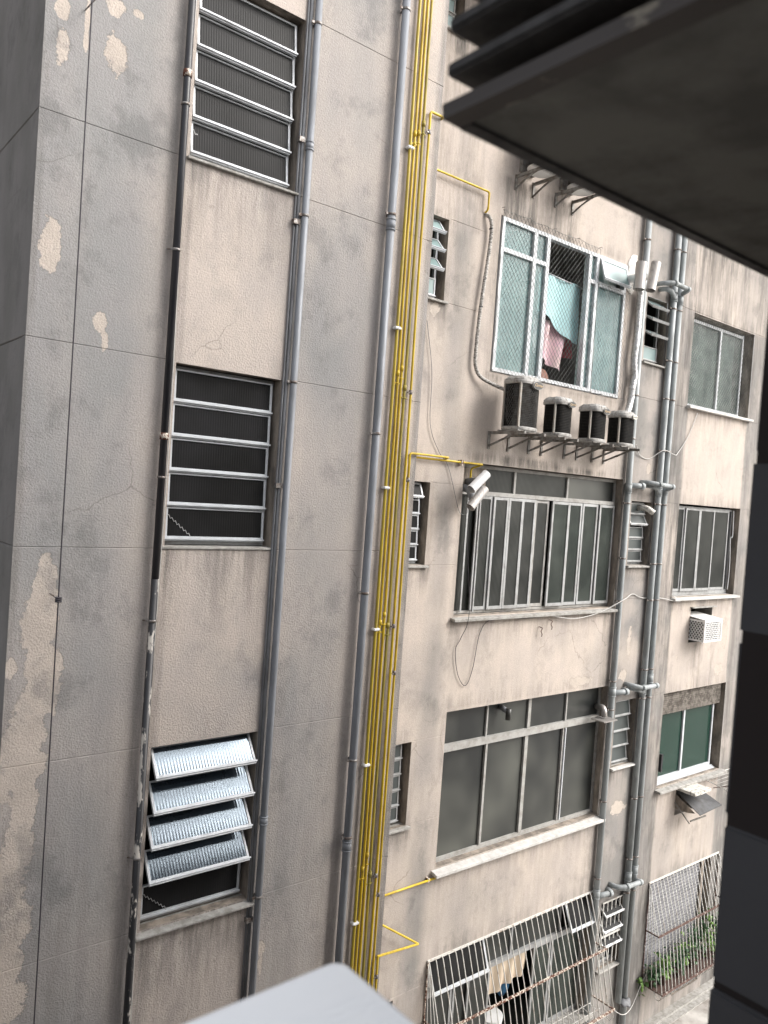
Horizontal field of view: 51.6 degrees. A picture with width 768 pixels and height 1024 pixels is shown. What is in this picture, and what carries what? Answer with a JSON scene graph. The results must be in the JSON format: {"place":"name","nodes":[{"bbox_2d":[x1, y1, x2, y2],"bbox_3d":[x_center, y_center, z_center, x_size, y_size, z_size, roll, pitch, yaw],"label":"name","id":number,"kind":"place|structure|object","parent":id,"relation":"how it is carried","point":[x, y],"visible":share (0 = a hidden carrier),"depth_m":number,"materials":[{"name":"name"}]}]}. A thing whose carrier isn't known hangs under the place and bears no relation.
{"place":"outdoors","nodes":[
{"label":"outdoors","id":0,"kind":"place"},
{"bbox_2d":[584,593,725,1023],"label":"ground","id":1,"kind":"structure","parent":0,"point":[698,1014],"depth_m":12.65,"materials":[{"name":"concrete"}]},
{"bbox_2d":[0,0,767,1023],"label":"apartment building","id":2,"kind":"structure","parent":1,"relation":"on","point":[494,820],"depth_m":6.77,"materials":[{"name":"concrete"}]},
{"bbox_2d":[33,0,95,1023],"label":"cable","id":3,"kind":"object","parent":2,"relation":"attached to","point":[58,599],"visible":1,"depth_m":5.25,"materials":[{"name":"grey plastic"}]},
{"bbox_2d":[123,0,195,1023],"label":"drain pipe","id":4,"kind":"object","parent":2,"relation":"attached to","point":[176,251],"visible":1,"depth_m":5.81,"materials":[{"name":"paint"}]},
{"bbox_2d":[130,0,196,1023],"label":"cable","id":5,"kind":"object","parent":2,"relation":"attached to","point":[163,517],"visible":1,"depth_m":5.86,"materials":[{"name":"grey plastic"}]},
{"bbox_2d":[135,731,257,941],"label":"window","id":6,"kind":"structure","parent":2,"relation":"in","point":[199,824],"depth_m":6.27,"materials":[{"name":"metal"}]},
{"bbox_2d":[162,362,281,549],"bbox_3d":[-1.586,-0.444,6.656,0.994,1.413,1.182,3,2,-39],"label":"window","id":7,"kind":"structure","parent":2,"relation":"in","point":[225,424],"depth_m":6.26,"materials":[{"name":"glass"}]},
{"bbox_2d":[186,0,305,196],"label":"window","id":8,"kind":"structure","parent":2,"relation":"in","point":[250,53],"depth_m":6.19,"materials":[{"name":"glass"}]},
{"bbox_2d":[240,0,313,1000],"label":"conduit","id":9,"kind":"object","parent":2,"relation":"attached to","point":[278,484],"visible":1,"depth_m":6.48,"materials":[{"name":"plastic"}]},
{"bbox_2d":[248,0,322,996],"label":"drain pipe","id":10,"kind":"object","parent":2,"relation":"attached to","point":[293,381],"visible":1,"depth_m":6.48,"materials":[{"name":"grey plastic"}]},
{"bbox_2d":[335,0,410,963],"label":"drain pipe","id":11,"kind":"object","parent":2,"relation":"attached to","point":[375,433],"visible":1,"depth_m":7.02,"materials":[{"name":"grey plastic"}]},
{"bbox_2d":[350,0,421,969],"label":"gas pipe","id":12,"kind":"object","parent":2,"relation":"attached to","point":[385,487],"visible":1,"depth_m":7.17,"materials":[{"name":"metal"}]},
{"bbox_2d":[354,0,425,972],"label":"gas pipe","id":13,"kind":"object","parent":2,"relation":"attached to","point":[362,877],"visible":1,"depth_m":7.20,"materials":[{"name":"yellow metal"}]},
{"bbox_2d":[357,0,429,975],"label":"gas pipe","id":14,"kind":"object","parent":2,"relation":"attached to","point":[418,143],"visible":1,"depth_m":7.23,"materials":[{"name":"metal"}]},
{"bbox_2d":[374,924,418,990],"bbox_3d":[-0.244,5.870,8.347,0.680,3.760,1.595,5,1,18],"label":"gas pipe","id":15,"kind":"object","parent":2,"relation":"attached to","point":[393,951],"visible":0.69,"depth_m":8.12,"materials":[{"name":"yellow metal"}]},
{"bbox_2d":[361,0,433,979],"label":"gas pipe","id":16,"kind":"object","parent":2,"relation":"attached to","point":[387,634],"visible":1,"depth_m":7.26,"materials":[{"name":"yellow metal"}]},
{"bbox_2d":[389,742,410,834],"bbox_3d":[-0.255,3.005,9.173,0.553,0.998,1.210,3,2,-39],"label":"window","id":17,"kind":"structure","parent":2,"relation":"in","point":[401,763],"depth_m":8.90,"materials":[{"name":"metal"}]},
{"bbox_2d":[371,452,448,987],"bbox_3d":[-0.121,3.548,8.289,0.717,8.412,1.684,4,1,15],"label":"gas pipe","id":18,"kind":"object","parent":2,"relation":"attached to","point":[393,673],"visible":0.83,"depth_m":7.39,"materials":[{"name":"yellow metal"}]},
{"bbox_2d":[385,877,435,895],"bbox_3d":[0.107,4.214,8.815,1.740,0.050,0.052,3,2,-39],"label":"gas pipe","id":19,"kind":"object","parent":2,"relation":"attached to","point":[427,880],"visible":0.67,"depth_m":8.96,"materials":[{"name":"yellow metal"}]},
{"bbox_2d":[408,481,429,567],"bbox_3d":[-0.051,0.091,9.106,0.553,0.973,1.200,3,2,-39],"label":"window","id":20,"kind":"structure","parent":2,"relation":"in","point":[421,490],"depth_m":8.83,"materials":[{"name":"white metal"}]},
{"bbox_2d":[367,111,489,983],"bbox_3d":[0.083,2.031,8.392,0.790,11.462,2.024,5,1,21],"label":"gas pipe","id":21,"kind":"object","parent":2,"relation":"attached to","point":[410,392],"visible":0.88,"depth_m":7.32,"materials":[{"name":"yellow metal"}]},
{"bbox_2d":[428,214,448,303],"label":"window","id":22,"kind":"structure","parent":2,"relation":"in","point":[437,264],"depth_m":8.76,"materials":[{"name":"white metal"}]},
{"bbox_2d":[427,322,468,514],"bbox_3d":[0.717,-1.021,8.906,0.867,2.087,0.039,3,2,-39],"label":"cable","id":23,"kind":"object","parent":2,"relation":"attached to","point":[431,430],"visible":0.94,"depth_m":8.74,"materials":[{"name":"plastic"}]},
{"bbox_2d":[416,456,482,477],"bbox_3d":[0.426,-0.449,8.744,1.771,0.340,0.147,3,2,-39],"label":"gas pipe","id":24,"kind":"object","parent":2,"relation":"attached to","point":[460,462],"visible":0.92,"depth_m":9.02,"materials":[{"name":"yellow metal"}]},
{"bbox_2d":[447,0,464,31],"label":"window","id":25,"kind":"structure","parent":2,"relation":"in","point":[456,7],"depth_m":8.68,"materials":[{"name":"paint"}]},
{"bbox_2d":[463,484,488,510],"bbox_3d":[0.955,-0.171,9.025,0.282,0.302,0.508,3,2,-29],"label":"flue cap","id":26,"kind":"object","parent":2,"relation":"attached to","point":[477,497],"visible":0.9,"depth_m":8.85,"materials":[{"name":"white metal"}]},
{"bbox_2d":[465,470,490,492],"bbox_3d":[1.066,-0.343,9.043,0.259,0.271,0.606,4,1,2],"label":"flue cap","id":27,"kind":"object","parent":2,"relation":"attached to","point":[474,484],"visible":0.99,"depth_m":8.84,"materials":[{"name":"white metal"}]},
{"bbox_2d":[473,213,503,390],"bbox_3d":[1.274,-2.414,9.119,0.444,2.017,0.105,4,1,-15],"label":"wrapped hose","id":28,"kind":"object","parent":2,"relation":"attached to","point":[477,372],"visible":1,"depth_m":9.05,"materials":[{"name":"grey plastic"}]},
{"bbox_2d":[392,893,594,1023],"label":"window","id":29,"kind":"structure","parent":2,"relation":"in","point":[465,950],"depth_m":10.79,"materials":[{"name":"metal"}]},
{"bbox_2d":[486,1005,502,1023],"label":"white bucket","id":30,"kind":"object","parent":2,"relation":"on","point":[494,1016],"visible":0.48,"depth_m":10.47,"materials":[{"name":"white plastic"}]},
{"bbox_2d":[455,514,537,685],"bbox_3d":[1.527,1.063,9.670,1.654,2.024,0.083,3,2,-39],"label":"cable","id":31,"kind":"object","parent":2,"relation":"attached to","point":[469,612],"visible":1,"depth_m":9.20,"materials":[{"name":"grey plastic"}]},
{"bbox_2d":[497,983,509,995],"bbox_3d":[1.613,6.295,10.780,0.207,0.552,0.252,5,1,20],"label":"blue bag","id":32,"kind":"object","parent":2,"relation":"hanging from","point":[503,988],"visible":0.2,"depth_m":10.68,"materials":[{"name":"blue plastic"}]},
{"bbox_2d":[499,704,510,719],"bbox_3d":[1.505,2.487,9.862,0.077,0.163,0.166,3,2,-39],"label":"exhaust hood","id":33,"kind":"object","parent":2,"relation":"attached to","point":[505,710],"visible":1,"depth_m":9.81,"materials":[{"name":"metal"}]},
{"bbox_2d":[406,686,607,878],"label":"window","id":34,"kind":"structure","parent":2,"relation":"in","point":[536,771],"depth_m":10.21,"materials":[{"name":"glass"}]},
{"bbox_2d":[489,951,526,993],"bbox_3d":[1.613,6.053,10.447,0.780,0.460,0.076,3,2,-39],"label":"hanging cloth","id":35,"kind":"object","parent":2,"relation":"hanging from","point":[506,971],"visible":0.63,"depth_m":10.46,"materials":[{"name":"beige fabric"}]},
{"bbox_2d":[487,429,545,451],"bbox_3d":[1.538,-0.829,9.232,0.400,0.221,0.560,3,2,-39],"label":"wall bracket","id":36,"kind":"object","parent":2,"relation":"attached to","point":[519,433],"depth_m":9.25,"materials":[{"name":"grey metal"}]},
{"bbox_2d":[501,375,543,432],"bbox_3d":[1.593,-1.253,9.184,0.396,0.627,0.372,3,2,-39],"label":"condenser unit","id":37,"kind":"object","parent":36,"relation":"on","point":[520,402],"visible":0.99,"depth_m":9.05,"materials":[{"name":"grey metal"}]},
{"bbox_2d":[423,890,614,1023],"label":"window grille","id":38,"kind":"object","parent":2,"relation":"attached to","point":[597,1019],"depth_m":10.20,"materials":[{"name":"white metal"}]},
{"bbox_2d":[424,464,622,622],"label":"window","id":39,"kind":"structure","parent":2,"relation":"in","point":[539,540],"depth_m":10.21,"materials":[{"name":"glass"}]},
{"bbox_2d":[514,167,559,197],"bbox_3d":[1.833,-3.861,9.261,0.346,0.180,0.500,3,2,-39],"label":"wall bracket","id":40,"kind":"object","parent":2,"relation":"attached to","point":[531,172],"depth_m":9.34,"materials":[{"name":"grey metal"}]},
{"bbox_2d":[519,159,554,177],"bbox_3d":[1.847,-4.176,9.273,0.380,0.450,0.460,3,2,-39],"label":"condenser unit","id":41,"kind":"object","parent":40,"relation":"on","point":[524,166],"visible":0.28,"depth_m":9.33,"materials":[{"name":"white metal"}]},
{"bbox_2d":[444,215,631,398],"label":"window","id":42,"kind":"structure","parent":2,"relation":"in","point":[612,273],"depth_m":10.13,"materials":[{"name":"white metal"}]},
{"bbox_2d":[541,369,547,378],"bbox_3d":[1.960,-1.715,10.285,0.395,0.354,0.278,3,2,-39],"label":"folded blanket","id":43,"kind":"object","parent":2,"relation":"on","point":[545,373],"visible":0.11,"depth_m":10.21,"materials":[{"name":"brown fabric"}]},
{"bbox_2d":[527,436,578,455],"bbox_3d":[2.050,-0.802,9.647,0.300,0.221,0.560,3,2,-39],"label":"wall bracket","id":44,"kind":"object","parent":2,"relation":"attached to","point":[562,439],"depth_m":9.66,"materials":[{"name":"grey metal"}]},
{"bbox_2d":[541,396,575,437],"bbox_3d":[2.111,-1.151,9.611,0.332,0.477,0.339,3,2,-39],"label":"condenser unit","id":45,"kind":"object","parent":44,"relation":"on","point":[557,415],"visible":0.98,"depth_m":9.49,"materials":[{"name":"grey metal"}]},
{"bbox_2d":[491,207,630,399],"bbox_3d":[2.317,-2.526,10.025,2.596,1.918,0.049,3,2,-39],"label":"safety net","id":46,"kind":"object","parent":2,"relation":"attached to","point":[567,386],"visible":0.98,"depth_m":9.91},
{"bbox_2d":[549,273,582,288],"bbox_3d":[2.300,-2.988,10.211,0.941,0.078,0.018,3,2,-39],"label":"clothes rod","id":47,"kind":"object","parent":2,"relation":"attached to","point":[563,280],"visible":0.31,"depth_m":10.20,"materials":[{"name":"white metal"}]},
{"bbox_2d":[542,320,564,369],"bbox_3d":[2.094,-2.156,10.213,0.670,0.610,0.105,3,2,-39],"label":"hanging towel","id":48,"kind":"object","parent":47,"relation":"hanging from","point":[554,354],"visible":0.48,"depth_m":10.30,"materials":[{"name":"pink fabric"}]},
{"bbox_2d":[546,275,579,344],"bbox_3d":[2.258,-2.610,10.222,0.840,0.760,0.054,3,2,-39],"label":"hanging sheet","id":49,"kind":"object","parent":47,"relation":"hanging from","point":[562,310],"visible":0.63,"depth_m":10.28,"materials":[{"name":"teal"}]},
{"bbox_2d":[561,337,571,358],"bbox_3d":[2.354,-2.251,10.573,0.420,0.360,0.080,3,2,-39],"label":"hanging cloth","id":50,"kind":"object","parent":47,"relation":"hanging from","point":[568,348],"visible":0.12,"depth_m":10.67,"materials":[{"name":"red fabric"}]},
{"bbox_2d":[554,186,598,215],"bbox_3d":[2.407,-3.832,9.727,0.366,0.180,0.500,3,2,-39],"label":"wall bracket","id":51,"kind":"object","parent":2,"relation":"attached to","point":[571,191],"depth_m":9.80,"materials":[{"name":"grey metal"}]},
{"bbox_2d":[559,178,592,195],"bbox_3d":[2.421,-4.147,9.738,0.380,0.450,0.460,3,2,-39],"label":"condenser unit","id":52,"kind":"object","parent":51,"relation":"on","point":[564,185],"visible":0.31,"depth_m":9.80,"materials":[{"name":"white metal"}]},
{"bbox_2d":[562,441,613,459],"bbox_3d":[2.594,-0.774,10.088,0.320,0.221,0.560,3,2,-39],"label":"wall bracket","id":53,"kind":"object","parent":2,"relation":"attached to","point":[599,445],"depth_m":10.12,"materials":[{"name":"grey metal"}]},
{"bbox_2d":[577,403,610,442],"bbox_3d":[2.646,-1.123,10.045,0.332,0.477,0.339,3,2,-39],"label":"condenser unit","id":54,"kind":"object","parent":53,"relation":"on","point":[592,423],"visible":0.98,"depth_m":9.93,"materials":[{"name":"grey metal"}]},
{"bbox_2d":[591,703,616,722],"bbox_3d":[3.003,2.764,10.977,0.300,0.191,0.342,3,2,-39],"label":"exhaust hood","id":55,"kind":"object","parent":2,"relation":"attached to","point":[603,718],"visible":1,"depth_m":10.93,"materials":[{"name":"silver metal"}]},
{"bbox_2d":[587,894,624,974],"bbox_3d":[2.967,6.102,11.999,0.604,1.026,1.250,3,2,-39],"label":"window","id":56,"kind":"structure","parent":2,"relation":"in","point":[611,910],"depth_m":11.57,"materials":[{"name":"metal"}]},
{"bbox_2d":[590,446,640,463],"bbox_3d":[3.051,-0.750,10.459,0.320,0.221,0.560,3,2,-39],"label":"wall bracket","id":57,"kind":"object","parent":2,"relation":"attached to","point":[620,448],"depth_m":10.47,"materials":[{"name":"grey metal"}]},
{"bbox_2d":[607,410,637,446],"bbox_3d":[3.119,-1.093,10.430,0.332,0.467,0.339,3,2,-39],"label":"condenser unit","id":58,"kind":"object","parent":57,"relation":"on","point":[620,427],"visible":0.99,"depth_m":10.31,"materials":[{"name":"beige"}]},
{"bbox_2d":[553,594,679,618],"bbox_3d":[3.361,1.310,11.145,3.071,0.297,0.130,3,2,-39],"label":"cable","id":59,"kind":"object","parent":2,"relation":"attached to","point":[614,605],"visible":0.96,"depth_m":10.94,"materials":[{"name":"grey plastic"}]},
{"bbox_2d":[583,219,651,1023],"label":"drain stack","id":60,"kind":"object","parent":2,"relation":"attached to","point":[613,692],"visible":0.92,"depth_m":11.09,"materials":[{"name":"grey plastic"}]},
{"bbox_2d":[601,688,635,770],"bbox_3d":[3.129,3.159,11.908,0.584,1.003,1.220,3,2,-39],"label":"window","id":61,"kind":"structure","parent":2,"relation":"in","point":[625,710],"depth_m":11.57,"materials":[{"name":"metal"}]},
{"bbox_2d":[626,255,637,294],"bbox_3d":[3.414,-3.260,10.902,0.268,0.563,0.060,3,2,-39],"label":"sealing filler","id":62,"kind":"object","parent":2,"relation":"attached to","point":[632,261],"visible":0.63,"depth_m":10.86,"materials":[{"name":"white plastic"}]},
{"bbox_2d":[625,280,645,411],"bbox_3d":[3.403,-2.238,10.813,0.114,1.971,0.384,5,2,31],"label":"wrapped pipe","id":63,"kind":"object","parent":2,"relation":"attached to","point":[635,349],"visible":0.91,"depth_m":10.88,"materials":[{"name":"silver metal"}]},
{"bbox_2d":[617,501,654,567],"bbox_3d":[3.364,0.283,11.803,0.581,0.968,1.314,3,2,-39],"label":"window","id":64,"kind":"structure","parent":2,"relation":"in","point":[641,512],"depth_m":11.50,"materials":[{"name":"metal"}]},
{"bbox_2d":[628,261,646,290],"bbox_3d":[3.357,-3.134,10.653,0.169,0.369,0.434,4,1,-17],"label":"flue cap","id":65,"kind":"object","parent":2,"relation":"attached to","point":[638,278],"visible":0.98,"depth_m":10.46,"materials":[{"name":"white metal"}]},
{"bbox_2d":[636,977,648,995],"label":"potted plant","id":66,"kind":"object","parent":2,"relation":"attached to","point":[640,981],"visible":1,"depth_m":12.08,"materials":[{"name":"green plant"}]},
{"bbox_2d":[614,234,681,1003],"bbox_3d":[3.828,0.701,11.466,0.379,13.100,0.160,3,2,-39],"label":"drain stack","id":67,"kind":"object","parent":2,"relation":"attached to","point":[673,291],"visible":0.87,"depth_m":11.55,"materials":[{"name":"grey plastic"}]},
{"bbox_2d":[608,237,690,1023],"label":"drain stack","id":68,"kind":"object","parent":2,"relation":"attached to","point":[683,289],"visible":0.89,"depth_m":11.63,"materials":[{"name":"grey plastic"}]},
{"bbox_2d":[619,997,630,1007],"bbox_3d":[3.578,7.275,11.773,0.170,0.116,0.246,5,2,30],"label":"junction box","id":69,"kind":"object","parent":68,"relation":"attached to","point":[625,1003],"visible":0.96,"depth_m":11.72,"materials":[{"name":"plastic"}]},
{"bbox_2d":[615,970,645,1014],"bbox_3d":[3.697,7.233,11.873,0.871,0.474,0.056,3,2,-43],"label":"cable","id":70,"kind":"object","parent":68,"relation":"attached to","point":[634,1000],"visible":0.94,"depth_m":11.99,"materials":[{"name":"grey plastic"}]},
{"bbox_2d":[645,260,660,292],"bbox_3d":[3.576,-3.192,10.839,0.215,0.423,0.381,3,2,-35],"label":"flue cap","id":71,"kind":"object","parent":2,"relation":"attached to","point":[652,276],"visible":0.73,"depth_m":10.69,"materials":[{"name":"white metal"}]},
{"bbox_2d":[642,296,669,368],"bbox_3d":[3.553,-2.604,11.756,0.581,0.963,1.260,3,2,-39],"label":"window","id":72,"kind":"structure","parent":2,"relation":"in","point":[656,317],"depth_m":11.53,"materials":[{"name":"metal"}]},
{"bbox_2d":[636,413,697,458],"bbox_3d":[4.179,-1.139,11.605,1.609,0.813,0.133,3,2,-39],"label":"cable","id":73,"kind":"object","parent":2,"relation":"attached to","point":[666,450],"visible":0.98,"depth_m":11.57,"materials":[{"name":"grey plastic"}]},
{"bbox_2d":[607,682,726,794],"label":"window","id":74,"kind":"structure","parent":2,"relation":"in","point":[692,719],"depth_m":12.84,"materials":[{"name":"green glass"}]},
{"bbox_2d":[615,504,739,600],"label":"window","id":75,"kind":"structure","parent":2,"relation":"in","point":[707,536],"depth_m":12.75,"materials":[{"name":"metal"}]},
{"bbox_2d":[643,857,711,973],"bbox_3d":[4.677,6.435,12.833,1.870,1.420,0.178,3,2,-39],"label":"window","id":76,"kind":"structure","parent":2,"relation":"in","point":[648,943],"depth_m":12.80,"materials":[{"name":"grey metal"}]},
{"bbox_2d":[642,851,721,1000],"bbox_3d":[4.921,6.566,12.682,2.090,1.686,0.374,3,2,-39],"label":"window grille","id":77,"kind":"object","parent":2,"relation":"attached to","point":[673,983],"depth_m":12.44,"materials":[{"name":"white metal"}]},
{"bbox_2d":[644,962,663,987],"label":"potted plant","id":78,"kind":"object","parent":77,"relation":"on","point":[654,970],"visible":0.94,"depth_m":12.11,"materials":[{"name":"green plant"}]},
{"bbox_2d":[653,952,675,984],"bbox_3d":[4.285,7.035,12.224,0.347,0.416,0.273,5,2,35],"label":"potted plant","id":79,"kind":"object","parent":77,"relation":"on","point":[662,973],"visible":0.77,"depth_m":12.17,"materials":[{"name":"green plant"}]},
{"bbox_2d":[656,946,676,978],"bbox_3d":[4.404,7.043,12.349,0.376,0.412,0.340,3,2,-39],"label":"potted plant","id":80,"kind":"object","parent":77,"relation":"on","point":[666,958],"visible":0.43,"depth_m":12.32,"materials":[{"name":"green plant"}]},
{"bbox_2d":[671,940,691,976],"bbox_3d":[4.643,7.012,12.413,0.326,0.504,0.319,5,1,21],"label":"potted plant","id":81,"kind":"object","parent":77,"relation":"on","point":[679,962],"visible":0.81,"depth_m":12.40,"materials":[{"name":"green plant"}]},
{"bbox_2d":[673,931,694,964],"bbox_3d":[4.762,6.998,12.617,0.332,0.576,0.323,4,1,-8],"label":"potted plant","id":82,"kind":"object","parent":77,"relation":"on","point":[684,948],"visible":0.41,"depth_m":12.59,"materials":[{"name":"green plant"}]},
{"bbox_2d":[687,927,701,967],"bbox_3d":[4.944,6.966,12.726,0.289,0.668,0.335,5,2,41],"label":"potted plant","id":83,"kind":"object","parent":77,"relation":"on","point":[692,958],"visible":0.74,"depth_m":12.68,"materials":[{"name":"green plant"}]},
{"bbox_2d":[690,912,708,961],"bbox_3d":[5.107,6.892,12.876,0.319,0.787,0.297,4,1,5],"label":"potted plant","id":84,"kind":"object","parent":77,"relation":"on","point":[701,932],"visible":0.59,"depth_m":12.86,"materials":[{"name":"green plant"}]},
{"bbox_2d":[702,908,716,957],"bbox_3d":[5.300,6.941,12.989,0.338,0.820,0.294,3,2,-39],"label":"potted plant","id":85,"kind":"object","parent":77,"relation":"on","point":[707,941],"visible":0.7,"depth_m":12.97,"materials":[{"name":"green plant"}]},
{"bbox_2d":[706,906,717,952],"bbox_3d":[5.467,6.928,13.158,0.307,0.831,0.254,4,1,13],"label":"potted plant","id":86,"kind":"object","parent":77,"relation":"on","point":[715,922],"visible":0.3,"depth_m":13.16,"materials":[{"name":"green plant"}]},
{"bbox_2d":[677,783,710,796],"bbox_3d":[4.855,4.353,12.486,0.489,0.051,0.373,3,2,-39],"label":"stone shelf","id":87,"kind":"object","parent":2,"relation":"attached to","point":[695,789],"visible":0.76,"depth_m":12.39,"materials":[{"name":"stone"}]},
{"bbox_2d":[675,792,721,823],"bbox_3d":[4.962,4.643,12.543,0.737,0.411,0.400,3,2,-39],"label":"metal awning","id":88,"kind":"object","parent":2,"relation":"attached to","point":[702,804],"visible":0.95,"depth_m":12.45,"materials":[{"name":"grey metal"}]},
{"bbox_2d":[688,611,722,643],"bbox_3d":[4.999,1.828,12.564,0.524,0.427,0.457,3,2,-39],"label":"air conditioner","id":89,"kind":"object","parent":2,"relation":"attached to","point":[703,628],"visible":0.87,"depth_m":12.39,"materials":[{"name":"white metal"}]},
{"bbox_2d":[663,313,753,421],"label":"window","id":90,"kind":"structure","parent":2,"relation":"in","point":[750,342],"depth_m":12.85,"materials":[{"name":"white metal"}]},
{"bbox_2d":[706,769,728,790],"bbox_3d":[5.768,4.488,13.093,1.205,0.258,0.519,3,2,-39],"label":"drying rack","id":91,"kind":"object","parent":2,"relation":"attached to","point":[718,783],"visible":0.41,"depth_m":12.87,"materials":[{"name":"grey metal"}]},
{"bbox_2d":[687,314,754,416],"bbox_3d":[5.347,-2.263,12.594,1.916,1.435,0.049,3,2,-39],"label":"safety net","id":92,"kind":"object","parent":2,"relation":"on","point":[720,366],"visible":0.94,"depth_m":12.56,"materials":[{"name":"grey metal"}]},
{"bbox_2d":[641,977,713,1023],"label":"gutter kerb","id":93,"kind":"structure","parent":1,"relation":"on","point":[682,1006],"depth_m":12.82,"materials":[{"name":"concrete"}]},
{"bbox_3d":[-0.456,-0.006,4.138,16.500,15.650,19.000,3,2,-39],"label":"facing building","id":94,"kind":"object","parent":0,"visible":0},
{"bbox_2d":[185,963,413,1023],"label":"window ledge","id":95,"kind":"object","parent":94,"relation":"attached to","point":[335,993],"depth_m":0.70,"materials":[{"name":"white paint"}]},
{"bbox_2d":[708,317,767,1023],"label":"window jamb","id":96,"kind":"object","parent":94,"relation":"attached to","point":[739,992],"depth_m":1.26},
{"bbox_2d":[442,0,767,276],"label":"window louvre","id":97,"kind":"object","parent":96,"relation":"on","point":[655,111],"depth_m":0.76,"materials":[{"name":"brown paint"}]}
]}

